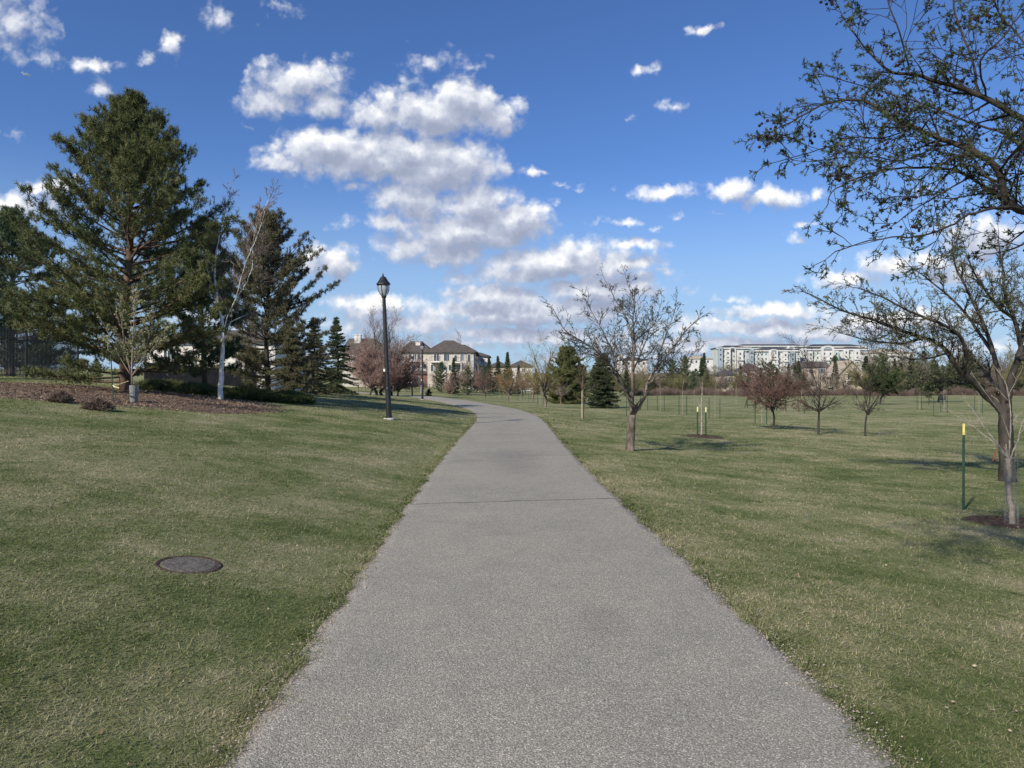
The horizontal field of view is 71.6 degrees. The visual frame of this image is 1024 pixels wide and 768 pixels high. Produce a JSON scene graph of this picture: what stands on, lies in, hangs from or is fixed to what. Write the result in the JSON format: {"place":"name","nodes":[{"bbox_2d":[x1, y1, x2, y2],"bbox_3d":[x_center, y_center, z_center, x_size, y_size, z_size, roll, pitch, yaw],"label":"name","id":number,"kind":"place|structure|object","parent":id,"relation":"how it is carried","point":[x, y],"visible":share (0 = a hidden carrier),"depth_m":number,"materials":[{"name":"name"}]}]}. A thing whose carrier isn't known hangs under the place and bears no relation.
{"place":"outdoors","nodes":[
{"label":"outdoors","id":0,"kind":"place"},
{"bbox_2d":[0,368,1023,767],"bbox_3d":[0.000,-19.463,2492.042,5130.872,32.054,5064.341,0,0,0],"label":"ground","id":1,"kind":"structure","parent":0,"point":[734,404],"depth_m":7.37,"materials":[{"name":"green plant"}]},
{"bbox_2d":[0,327,78,377],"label":"metal fence","id":2,"kind":"object","parent":1,"relation":"on","point":[74,354],"visible":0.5,"depth_m":31.74,"materials":[{"name":"black metal"}]},
{"bbox_2d":[0,203,92,376],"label":"pine tree","id":3,"kind":"object","parent":1,"relation":"on","point":[8,235],"visible":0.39,"depth_m":36.32,"materials":[{"name":"green plant"}]},
{"bbox_2d":[46,390,75,402],"bbox_3d":[-10.629,0.298,16.761,0.686,0.409,0.650,0,0,0],"label":"dry shrub","id":4,"kind":"object","parent":1,"relation":"on","point":[62,397],"visible":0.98,"depth_m":16.64,"materials":[{"name":"brown plant"}]},
{"bbox_2d":[79,397,116,410],"bbox_3d":[-9.325,0.440,15.959,0.825,0.397,0.643,0,0,0],"label":"dry shrub","id":5,"kind":"object","parent":1,"relation":"on","point":[97,404],"visible":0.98,"depth_m":15.85,"materials":[{"name":"brown plant"}]},
{"bbox_2d":[0,384,270,414],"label":"mulch bed","id":6,"kind":"object","parent":1,"relation":"on","point":[39,387],"visible":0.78,"depth_m":19.88,"materials":[{"name":"brown wood"}]},
{"bbox_2d":[110,354,127,400],"bbox_3d":[-10.036,-0.104,18.182,0.439,1.339,0.071,-3,0,0],"label":"stake","id":7,"kind":"object","parent":6,"relation":"on","point":[112,379],"visible":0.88,"depth_m":18.18,"materials":[{"name":"beige"}]},
{"bbox_2d":[0,86,242,390],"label":"pine tree","id":8,"kind":"object","parent":6,"relation":"on","point":[135,155],"visible":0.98,"depth_m":22.10,"materials":[{"name":"green plant"}]},
{"bbox_2d":[96,286,171,401],"bbox_3d":[-9.862,-1.024,18.538,1.887,3.155,0.876,0,0,0],"label":"young tree","id":9,"kind":"object","parent":6,"relation":"on","point":[133,392],"visible":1,"depth_m":18.57,"materials":[{"name":"green plant"}]},
{"bbox_2d":[186,169,283,399],"bbox_3d":[-9.331,-3.474,23.707,2.891,8.162,4.138,0,0,-31],"label":"birch tree","id":10,"kind":"object","parent":6,"relation":"on","point":[221,362],"visible":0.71,"depth_m":23.79,"materials":[{"name":"white plant"}]},
{"bbox_2d":[133,376,184,389],"bbox_3d":[-13.333,0.069,26.909,2.621,0.722,2.094,0,0,0],"label":"juniper shrub","id":11,"kind":"object","parent":1,"relation":"on","point":[150,384],"visible":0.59,"depth_m":26.34,"materials":[{"name":"green plant"}]},
{"bbox_2d":[154,555,222,573],"bbox_3d":[-2.542,1.433,5.588,0.570,0.045,0.570,8,0,0],"label":"utility cover","id":12,"kind":"object","parent":1,"relation":"on","point":[188,564],"visible":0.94,"depth_m":5.56,"materials":[{"name":"concrete"}]},
{"bbox_2d":[153,381,230,394],"bbox_3d":[-12.031,0.157,26.734,3.266,0.732,2.135,0,0,0],"label":"juniper shrub","id":13,"kind":"object","parent":1,"relation":"on","point":[191,387],"visible":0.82,"depth_m":26.16,"materials":[{"name":"green plant"}]},
{"bbox_2d":[147,214,249,393],"bbox_3d":[-11.949,-2.995,26.930,3.458,7.042,3.532,0,0,21],"label":"pine tree","id":14,"kind":"object","parent":1,"relation":"on","point":[230,351],"visible":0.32,"depth_m":26.90,"materials":[{"name":"green plant"}]},
{"bbox_2d":[144,362,255,385],"bbox_3d":[-21.286,-0.468,49.016,0.026,1.882,7.891,0,0,40],"label":"board fence","id":15,"kind":"object","parent":1,"relation":"on","point":[229,379],"visible":0.19,"depth_m":48.84,"materials":[{"name":"brown wood"}]},
{"bbox_2d":[141,330,305,390],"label":"house","id":16,"kind":"structure","parent":1,"relation":"on","point":[231,360],"depth_m":61.99,"materials":[{"name":"paint"}]},
{"bbox_2d":[210,384,282,400],"bbox_3d":[-9.727,0.346,25.994,2.828,0.809,2.131,0,0,0],"label":"juniper shrub","id":17,"kind":"object","parent":1,"relation":"on","point":[245,392],"visible":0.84,"depth_m":25.47,"materials":[{"name":"green plant"}]},
{"bbox_2d":[180,204,340,389],"bbox_3d":[-12.651,-4.360,35.699,7.796,9.700,7.642,0,0,0],"label":"pine tree","id":18,"kind":"object","parent":1,"relation":"on","point":[277,305],"visible":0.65,"depth_m":35.30,"materials":[{"name":"green plant"}]},
{"bbox_2d":[254,388,317,403],"bbox_3d":[-8.528,0.491,26.606,2.526,0.758,2.156,0,0,0],"label":"juniper shrub","id":19,"kind":"object","parent":1,"relation":"on","point":[290,396],"visible":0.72,"depth_m":26.14,"materials":[{"name":"green plant"}]},
{"bbox_2d":[269,331,317,394],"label":"spruce tree","id":20,"kind":"object","parent":1,"relation":"on","point":[294,351],"visible":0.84,"depth_m":32.81,"materials":[{"name":"green plant"}]},
{"bbox_2d":[295,317,335,394],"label":"spruce tree","id":21,"kind":"object","parent":1,"relation":"on","point":[315,346],"visible":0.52,"depth_m":41.84,"materials":[{"name":"green plant"}]},
{"bbox_2d":[320,316,358,394],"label":"spruce tree","id":22,"kind":"object","parent":1,"relation":"on","point":[337,378],"visible":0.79,"depth_m":47.14,"materials":[{"name":"green plant"}]},
{"bbox_2d":[339,334,388,386],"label":"house","id":23,"kind":"structure","parent":1,"relation":"on","point":[351,340],"depth_m":135.59,"materials":[{"name":"paint"}]},
{"bbox_2d":[344,341,408,394],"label":"bare tree","id":24,"kind":"object","parent":1,"relation":"on","point":[366,368],"visible":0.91,"depth_m":86.04,"materials":[{"name":"brown plant"}]},
{"bbox_2d":[345,298,422,395],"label":"bare tree","id":25,"kind":"object","parent":1,"relation":"on","point":[380,332],"visible":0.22,"depth_m":89.23,"materials":[{"name":"brown plant"}]},
{"bbox_2d":[376,274,394,419],"bbox_3d":[-4.190,-1.194,23.646,0.470,5.016,0.463,-2,0,0],"label":"street lamp","id":26,"kind":"object","parent":1,"relation":"on","point":[383,283],"visible":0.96,"depth_m":23.58,"materials":[{"name":"metal"}]},
{"bbox_2d":[352,330,427,395],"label":"bare tree","id":27,"kind":"object","parent":1,"relation":"on","point":[407,361],"visible":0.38,"depth_m":88.78,"materials":[{"name":"brown plant"}]},
{"bbox_2d":[390,349,424,395],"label":"bare tree","id":28,"kind":"object","parent":1,"relation":"on","point":[406,384],"visible":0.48,"depth_m":89.45,"materials":[{"name":"brown plant"}]},
{"bbox_2d":[401,341,429,379],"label":"house","id":29,"kind":"structure","parent":1,"relation":"on","point":[415,349],"depth_m":151.99,"materials":[{"name":"paint"}]},
{"bbox_2d":[413,371,427,386],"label":"house","id":30,"kind":"structure","parent":1,"relation":"on","point":[424,373],"depth_m":149.00,"materials":[{"name":"red brick"}]},
{"bbox_2d":[420,341,424,399],"bbox_3d":[-7.757,-1.110,61.497,0.470,5.264,0.463,0,0,0],"label":"street lamp","id":31,"kind":"object","parent":1,"relation":"on","point":[422,345],"visible":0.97,"depth_m":61.43,"materials":[{"name":"metal"}]},
{"bbox_2d":[432,361,448,391],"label":"pine tree","id":32,"kind":"object","parent":1,"relation":"on","point":[441,370],"visible":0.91,"depth_m":119.69,"materials":[{"name":"green plant"}]},
{"bbox_2d":[442,371,458,394],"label":"bare tree","id":33,"kind":"object","parent":1,"relation":"on","point":[451,383],"visible":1,"depth_m":111.70,"materials":[{"name":"brown plant"}]},
{"bbox_2d":[425,340,478,388],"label":"house","id":34,"kind":"structure","parent":1,"relation":"on","point":[446,352],"depth_m":145.99,"materials":[{"name":"paint"}]},
{"bbox_2d":[448,358,459,394],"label":"spruce tree","id":35,"kind":"object","parent":1,"relation":"on","point":[453,366],"visible":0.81,"depth_m":117.84,"materials":[{"name":"green plant"}]},
{"bbox_2d":[452,365,479,394],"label":"bare tree","id":36,"kind":"object","parent":1,"relation":"on","point":[472,383],"visible":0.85,"depth_m":117.60,"materials":[{"name":"brown plant"}]},
{"bbox_2d":[460,366,475,394],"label":"pine tree","id":37,"kind":"object","parent":1,"relation":"on","point":[468,373],"visible":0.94,"depth_m":117.75,"materials":[{"name":"green plant"}]},
{"bbox_2d":[476,352,490,387],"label":"house","id":38,"kind":"structure","parent":1,"relation":"on","point":[482,358],"depth_m":157.98,"materials":[{"name":"paint"}]},
{"bbox_2d":[477,365,491,392],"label":"pine tree","id":39,"kind":"object","parent":1,"relation":"on","point":[484,370],"visible":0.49,"depth_m":127.79,"materials":[{"name":"green plant"}]},
{"bbox_2d":[474,365,501,398],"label":"bare tree","id":40,"kind":"object","parent":1,"relation":"on","point":[486,385],"visible":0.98,"depth_m":94.18,"materials":[{"name":"brown plant"}]},
{"bbox_2d":[487,356,495,392],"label":"spruce tree","id":41,"kind":"object","parent":1,"relation":"on","point":[489,366],"visible":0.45,"depth_m":139.81,"materials":[{"name":"green plant"}]},
{"bbox_2d":[493,356,501,391],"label":"spruce tree","id":42,"kind":"object","parent":1,"relation":"on","point":[497,367],"visible":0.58,"depth_m":151.77,"materials":[{"name":"green plant"}]},
{"bbox_2d":[492,366,506,393],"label":"budding tree","id":43,"kind":"object","parent":1,"relation":"on","point":[500,386],"visible":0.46,"depth_m":136.83,"materials":[{"name":"green plant"}]},
{"bbox_2d":[499,352,513,393],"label":"spruce tree","id":44,"kind":"object","parent":1,"relation":"on","point":[507,365],"visible":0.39,"depth_m":149.82,"materials":[{"name":"green plant"}]},
{"bbox_2d":[494,360,524,402],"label":"bare tree","id":45,"kind":"object","parent":1,"relation":"on","point":[509,387],"visible":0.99,"depth_m":72.44,"materials":[{"name":"brown plant"}]},
{"bbox_2d":[504,367,517,394],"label":"pine tree","id":46,"kind":"object","parent":1,"relation":"on","point":[508,378],"visible":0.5,"depth_m":133.33,"materials":[{"name":"green plant"}]},
{"bbox_2d":[0,412,1023,767],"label":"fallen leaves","id":47,"kind":"object","parent":1,"relation":"on","point":[384,558],"visible":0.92,"depth_m":4.63,"materials":[{"name":"brown plant"}]},
{"bbox_2d":[507,368,528,397],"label":"bare tree","id":48,"kind":"object","parent":1,"relation":"on","point":[522,384],"visible":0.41,"depth_m":107.56,"materials":[{"name":"brown plant"}]},
{"bbox_2d":[511,360,531,391],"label":"house","id":49,"kind":"structure","parent":1,"relation":"on","point":[515,366],"depth_m":209.99,"materials":[{"name":"paint"}]},
{"bbox_2d":[518,358,540,400],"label":"bare tree","id":50,"kind":"object","parent":1,"relation":"on","point":[530,384],"visible":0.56,"depth_m":87.22,"materials":[{"name":"brown plant"}]},
{"bbox_2d":[517,328,583,406],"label":"tree","id":51,"kind":"object","parent":1,"relation":"on","point":[546,379],"visible":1,"depth_m":55.77,"materials":[{"name":"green plant"}]},
{"bbox_2d":[552,377,570,403],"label":"bare tree","id":52,"kind":"object","parent":1,"relation":"on","point":[560,394],"visible":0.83,"depth_m":71.23,"materials":[{"name":"brown plant"}]},
{"bbox_2d":[545,345,590,403],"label":"pine tree","id":53,"kind":"object","parent":1,"relation":"on","point":[566,358],"visible":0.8,"depth_m":76.88,"materials":[{"name":"green plant"}]},
{"bbox_2d":[574,362,601,418],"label":"sapling","id":54,"kind":"object","parent":1,"relation":"on","point":[584,386],"visible":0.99,"depth_m":34.26,"materials":[{"name":"brown plant"}]},
{"bbox_2d":[586,353,620,408],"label":"spruce tree","id":55,"kind":"object","parent":1,"relation":"on","point":[603,390],"visible":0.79,"depth_m":60.07,"materials":[{"name":"green plant"}]},
{"bbox_2d":[620,365,630,395],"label":"spruce tree","id":56,"kind":"object","parent":1,"relation":"on","point":[626,376],"visible":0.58,"depth_m":148.40,"materials":[{"name":"green plant"}]},
{"bbox_2d":[539,263,713,450],"bbox_3d":[3.030,-0.687,17.959,5.038,4.815,3.516,0,0,-28],"label":"crab apple tree","id":57,"kind":"object","parent":1,"relation":"on","point":[630,439],"visible":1,"depth_m":17.84,"materials":[{"name":"brown plant"}]},
{"bbox_2d":[616,357,647,373],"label":"house","id":58,"kind":"structure","parent":1,"relation":"on","point":[640,363],"depth_m":419.98,"materials":[{"name":"white paint"}]},
{"bbox_2d":[628,371,644,394],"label":"budding tree","id":59,"kind":"object","parent":1,"relation":"on","point":[636,384],"visible":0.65,"depth_m":148.79,"materials":[{"name":"green plant"}]},
{"bbox_2d":[638,365,655,390],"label":"budding tree","id":60,"kind":"object","parent":1,"relation":"on","point":[651,386],"visible":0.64,"depth_m":176.92,"materials":[{"name":"green plant"}]},
{"bbox_2d":[641,361,661,387],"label":"bare tree","id":61,"kind":"object","parent":1,"relation":"on","point":[645,376],"visible":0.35,"depth_m":180.19,"materials":[{"name":"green plant"}]},
{"bbox_2d":[657,372,675,387],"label":"budding tree","id":62,"kind":"object","parent":1,"relation":"on","point":[663,383],"visible":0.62,"depth_m":181.72,"materials":[{"name":"green plant"}]},
{"bbox_2d":[669,372,686,389],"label":"budding tree","id":63,"kind":"object","parent":1,"relation":"on","point":[677,384],"visible":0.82,"depth_m":181.67,"materials":[{"name":"green plant"}]},
{"bbox_2d":[673,370,692,390],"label":"budding tree","id":64,"kind":"object","parent":1,"relation":"on","point":[682,382],"visible":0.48,"depth_m":188.33,"materials":[{"name":"green plant"}]},
{"bbox_2d":[677,355,691,390],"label":"pine tree","id":65,"kind":"object","parent":1,"relation":"on","point":[685,364],"visible":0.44,"depth_m":229.43,"materials":[{"name":"green plant"}]},
{"bbox_2d":[687,371,699,391],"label":"pine tree","id":66,"kind":"object","parent":1,"relation":"on","point":[693,379],"visible":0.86,"depth_m":173.48,"materials":[{"name":"green plant"}]},
{"bbox_2d":[679,356,712,373],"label":"house","id":67,"kind":"structure","parent":1,"relation":"on","point":[696,362],"depth_m":419.97,"materials":[{"name":"beige paint"}]},
{"bbox_2d":[697,358,706,384],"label":"spruce tree","id":68,"kind":"object","parent":1,"relation":"on","point":[701,370],"visible":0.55,"depth_m":189.75,"materials":[{"name":"green plant"}]},
{"bbox_2d":[681,434,723,438],"bbox_3d":[6.646,1.826,24.728,1.606,0.172,1.212,0,0,0],"label":"mulch ring","id":69,"kind":"object","parent":1,"relation":"on","point":[704,436],"visible":0.97,"depth_m":24.44,"materials":[{"name":"soil"}]},
{"bbox_2d":[706,370,721,389],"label":"budding tree","id":70,"kind":"object","parent":1,"relation":"on","point":[712,381],"visible":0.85,"depth_m":186.77,"materials":[{"name":"green plant"}]},
{"bbox_2d":[713,368,727,390],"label":"bare tree","id":71,"kind":"object","parent":1,"relation":"on","point":[722,381],"visible":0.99,"depth_m":185.92,"materials":[{"name":"brown plant"}]},
{"bbox_2d":[711,370,736,390],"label":"house","id":72,"kind":"structure","parent":1,"relation":"on","point":[724,372],"depth_m":232.62,"materials":[{"name":"beige paint"}]},
{"bbox_2d":[711,346,751,371],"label":"apartment block","id":73,"kind":"structure","parent":1,"relation":"on","point":[721,355],"depth_m":519.85,"materials":[{"name":"white paint"}]},
{"bbox_2d":[725,367,746,387],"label":"budding tree","id":74,"kind":"object","parent":1,"relation":"on","point":[733,384],"visible":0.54,"depth_m":185.41,"materials":[{"name":"green plant"}]},
{"bbox_2d":[736,344,808,349],"bbox_3d":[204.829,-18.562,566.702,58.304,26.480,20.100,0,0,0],"label":"roof","id":75,"kind":"structure","parent":1,"relation":"on","point":[755,346],"depth_m":559.93,"materials":[{"name":"white paint"}]},
{"bbox_2d":[745,348,801,372],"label":"apartment block","id":76,"kind":"structure","parent":1,"relation":"on","point":[779,353],"depth_m":479.88,"materials":[{"name":"white paint"}]},
{"bbox_2d":[734,350,813,428],"bbox_3d":[11.616,0.259,31.412,3.280,3.736,3.040,0,0,23],"label":"red brown tree","id":77,"kind":"object","parent":1,"relation":"on","point":[777,396],"visible":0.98,"depth_m":31.16,"materials":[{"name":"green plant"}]},
{"bbox_2d":[790,361,829,388],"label":"house","id":78,"kind":"structure","parent":1,"relation":"on","point":[822,365],"depth_m":236.00,"materials":[{"name":"beige paint"}]},
{"bbox_2d":[779,333,848,434],"bbox_3d":[12.528,-0.026,29.564,2.373,4.419,2.593,0,0,-41],"label":"bare tree","id":79,"kind":"object","parent":1,"relation":"on","point":[819,409],"visible":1,"depth_m":29.50,"materials":[{"name":"brown plant"}]},
{"bbox_2d":[795,346,841,364],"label":"apartment block","id":80,"kind":"structure","parent":1,"relation":"on","point":[827,351],"depth_m":487.75,"materials":[{"name":"white paint"}]},
{"bbox_2d":[820,356,835,385],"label":"bare tree","id":81,"kind":"object","parent":1,"relation":"on","point":[823,380],"visible":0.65,"depth_m":197.97,"materials":[{"name":"brown plant"}]},
{"bbox_2d":[634,385,1023,395],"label":"brush","id":82,"kind":"object","parent":1,"relation":"on","point":[667,391],"visible":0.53,"depth_m":161.50,"materials":[{"name":"brown plant"}]},
{"bbox_2d":[827,358,840,390],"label":"spruce tree","id":83,"kind":"object","parent":1,"relation":"on","point":[833,367],"visible":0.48,"depth_m":204.73,"materials":[{"name":"green plant"}]},
{"bbox_2d":[807,344,866,347],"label":"apartment block","id":84,"kind":"structure","parent":1,"relation":"on","point":[834,345],"depth_m":563.09,"materials":[{"name":"white paint"}]},
{"bbox_2d":[821,360,862,391],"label":"house","id":85,"kind":"structure","parent":1,"relation":"on","point":[830,369],"depth_m":215.53,"materials":[{"name":"beige paint"}]},
{"bbox_2d":[836,369,853,387],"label":"bare tree","id":86,"kind":"object","parent":1,"relation":"on","point":[843,381],"visible":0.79,"depth_m":189.95,"materials":[{"name":"brown plant"}]},
{"bbox_2d":[837,347,871,365],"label":"apartment block","id":87,"kind":"structure","parent":1,"relation":"on","point":[852,353],"depth_m":498.79,"materials":[{"name":"white paint"}]},
{"bbox_2d":[839,354,878,389],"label":"budding tree","id":88,"kind":"object","parent":1,"relation":"on","point":[853,372],"visible":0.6,"depth_m":174.78,"materials":[{"name":"green plant"}]},
{"bbox_2d":[841,337,894,435],"bbox_3d":[14.755,0.060,29.354,1.808,4.374,2.001,0,0,-35],"label":"bare tree","id":89,"kind":"object","parent":1,"relation":"on","point":[868,410],"visible":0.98,"depth_m":29.27,"materials":[{"name":"brown plant"}]},
{"bbox_2d":[734,0,1023,308],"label":"crab apple tree","id":90,"kind":"object","parent":1,"relation":"on","point":[1001,192],"visible":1,"depth_m":4.48,"materials":[{"name":"green plant"}]},
{"bbox_2d":[871,352,890,376],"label":"pine tree","id":91,"kind":"object","parent":1,"relation":"on","point":[883,364],"visible":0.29,"depth_m":177.94,"materials":[{"name":"green plant"}]},
{"bbox_2d":[863,364,909,403],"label":"leafy tree","id":92,"kind":"object","parent":1,"relation":"on","point":[890,382],"visible":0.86,"depth_m":77.38,"materials":[{"name":"green plant"}]},
{"bbox_2d":[860,349,913,367],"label":"apartment building","id":93,"kind":"structure","parent":1,"relation":"on","point":[862,356],"depth_m":430.30,"materials":[{"name":"beige paint"}]},
{"bbox_2d":[781,209,1023,481],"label":"tree","id":94,"kind":"object","parent":1,"relation":"on","point":[963,372],"visible":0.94,"depth_m":14.47,"materials":[{"name":"brown plant"}]},
{"bbox_2d":[900,354,916,391],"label":"spruce tree","id":95,"kind":"object","parent":1,"relation":"on","point":[910,386],"visible":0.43,"depth_m":178.07,"materials":[{"name":"green plant"}]},
{"bbox_2d":[907,356,968,402],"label":"leafy tree","id":96,"kind":"object","parent":1,"relation":"on","point":[935,390],"visible":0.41,"depth_m":88.33,"materials":[{"name":"green plant"}]},
{"bbox_2d":[962,424,964,509],"bbox_3d":[6.789,1.296,10.682,0.035,1.399,0.028,0,0,0],"label":"stake","id":97,"kind":"object","parent":1,"relation":"on","point":[963,467],"visible":0.89,"depth_m":10.67,"materials":[{"name":"green metal"}]},
{"bbox_2d":[959,351,980,390],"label":"spruce tree","id":98,"kind":"object","parent":1,"relation":"on","point":[968,386],"visible":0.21,"depth_m":173.10,"materials":[{"name":"green plant"}]},
{"bbox_2d":[974,346,1000,389],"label":"bare tree","id":99,"kind":"object","parent":1,"relation":"on","point":[986,380],"visible":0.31,"depth_m":180.39,"materials":[{"name":"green plant"}]},
{"bbox_2d":[961,515,1023,528],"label":"mulch ring","id":100,"kind":"object","parent":1,"relation":"on","point":[997,520],"visible":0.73,"depth_m":9.54,"materials":[{"name":"soil"}]},
{"bbox_2d":[944,354,1023,523],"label":"sapling","id":101,"kind":"object","parent":100,"relation":"on","point":[1008,492],"visible":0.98,"depth_m":9.39,"materials":[{"name":"brown plant"}]},
{"bbox_2d":[992,354,1013,382],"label":"bare tree","id":102,"kind":"object","parent":1,"relation":"on","point":[1003,366],"visible":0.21,"depth_m":182.31,"materials":[{"name":"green plant"}]},
{"bbox_2d":[1001,343,1023,389],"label":"budding tree","id":103,"kind":"object","parent":1,"relation":"on","point":[1019,378],"visible":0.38,"depth_m":169.50,"materials":[{"name":"green plant"}]},
{"bbox_2d":[0,0,1023,372],"label":"sky","id":104,"kind":"structure","parent":0,"point":[486,159],"materials":[{"name":"blue"}]},
{"bbox_2d":[223,390,899,767],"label":"path","id":105,"kind":"structure","parent":0,"point":[527,596],"depth_m":4.12,"materials":[{"name":"grey asphalt"}]},
{"bbox_2d":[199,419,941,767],"bbox_3d":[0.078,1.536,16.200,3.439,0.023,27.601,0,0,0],"label":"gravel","id":106,"kind":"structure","parent":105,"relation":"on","point":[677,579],"depth_m":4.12,"materials":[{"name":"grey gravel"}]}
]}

